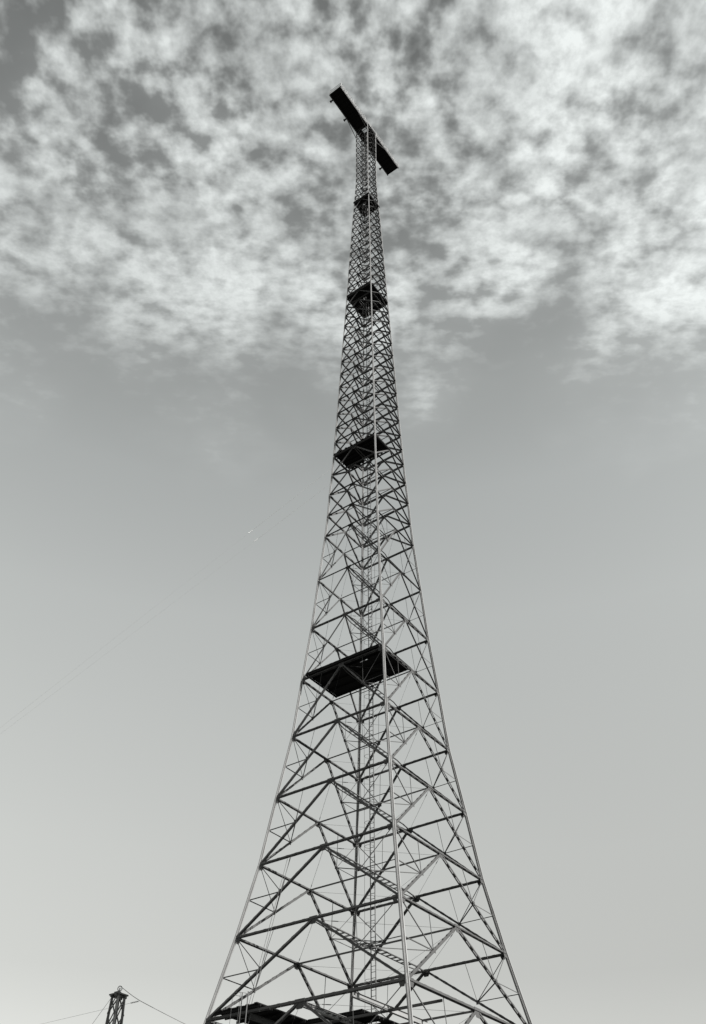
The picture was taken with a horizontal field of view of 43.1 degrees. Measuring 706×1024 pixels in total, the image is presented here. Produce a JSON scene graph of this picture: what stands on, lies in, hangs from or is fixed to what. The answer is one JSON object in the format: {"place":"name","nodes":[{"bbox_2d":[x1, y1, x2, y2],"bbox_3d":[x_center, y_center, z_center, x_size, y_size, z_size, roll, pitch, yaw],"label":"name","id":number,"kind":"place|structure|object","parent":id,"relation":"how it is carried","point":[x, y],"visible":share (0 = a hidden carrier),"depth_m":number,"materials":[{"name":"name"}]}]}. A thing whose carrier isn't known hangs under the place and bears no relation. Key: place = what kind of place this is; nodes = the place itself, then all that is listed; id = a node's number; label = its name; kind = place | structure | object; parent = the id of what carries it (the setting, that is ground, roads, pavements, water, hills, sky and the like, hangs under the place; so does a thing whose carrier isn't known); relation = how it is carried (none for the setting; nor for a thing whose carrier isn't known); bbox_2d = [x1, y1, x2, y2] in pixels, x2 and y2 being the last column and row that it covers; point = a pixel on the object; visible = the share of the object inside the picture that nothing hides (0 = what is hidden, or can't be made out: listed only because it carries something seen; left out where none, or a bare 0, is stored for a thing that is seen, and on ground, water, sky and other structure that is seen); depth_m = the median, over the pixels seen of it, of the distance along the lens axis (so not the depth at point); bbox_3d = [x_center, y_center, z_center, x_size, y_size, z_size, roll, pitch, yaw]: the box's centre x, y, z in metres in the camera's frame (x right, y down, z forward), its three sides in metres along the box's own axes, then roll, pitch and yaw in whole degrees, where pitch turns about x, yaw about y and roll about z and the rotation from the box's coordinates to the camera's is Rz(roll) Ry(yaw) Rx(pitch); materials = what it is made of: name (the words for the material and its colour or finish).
{"place":"outdoors","nodes":[
{"label":"outdoors","id":0,"kind":"place"},
{"bbox_2d":[0,0,705,1023],"label":"sky","id":1,"kind":"structure","parent":0,"point":[178,183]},
{"bbox_2d":[203,83,531,1023],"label":"lattice tower","id":2,"kind":"structure","parent":0,"point":[357,671],"depth_m":56.62,"materials":[{"name":"metal"}]},
{"bbox_2d":[0,470,328,727],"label":"aerial wire","id":3,"kind":"object","parent":2,"relation":"attached to","point":[198,572],"visible":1,"depth_m":65.58,"materials":[{"name":"metal"}]},
{"bbox_2d":[3,486,326,731],"bbox_3d":[-22.084,14.146,51.026,40.733,52.097,0.052,7,-44,-7],"label":"aerial wire","id":4,"kind":"object","parent":2,"relation":"attached to","point":[193,587],"visible":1,"depth_m":64.07,"materials":[{"name":"metal"}]},
{"bbox_2d":[249,862,286,1002],"bbox_3d":[-4.305,21.361,46.023,1.832,7.545,0.023,31,-51,-28],"label":"feeder cable","id":5,"kind":"object","parent":2,"relation":"attached to","point":[267,933],"visible":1,"depth_m":45.72,"materials":[{"name":"metal"}]},
{"bbox_2d":[251,859,289,1003],"bbox_3d":[-4.167,21.293,45.950,1.832,7.545,0.023,31,-51,-28],"label":"feeder cable","id":6,"kind":"object","parent":2,"relation":"attached to","point":[270,931],"visible":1,"depth_m":45.72,"materials":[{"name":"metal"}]},
{"bbox_3d":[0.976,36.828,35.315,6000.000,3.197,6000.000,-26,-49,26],"label":"ground","id":7,"kind":"structure","parent":0,"visible":0},
{"bbox_2d":[105,986,128,1023],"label":"lattice tower","id":8,"kind":"structure","parent":7,"relation":"on","point":[118,996],"depth_m":56.09,"materials":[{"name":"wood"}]},
{"bbox_2d":[122,987,184,1023],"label":"halyard cable","id":9,"kind":"object","parent":8,"relation":"attached to","point":[154,1008],"visible":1,"depth_m":56.46,"materials":[{"name":"grey metal"}]}
]}

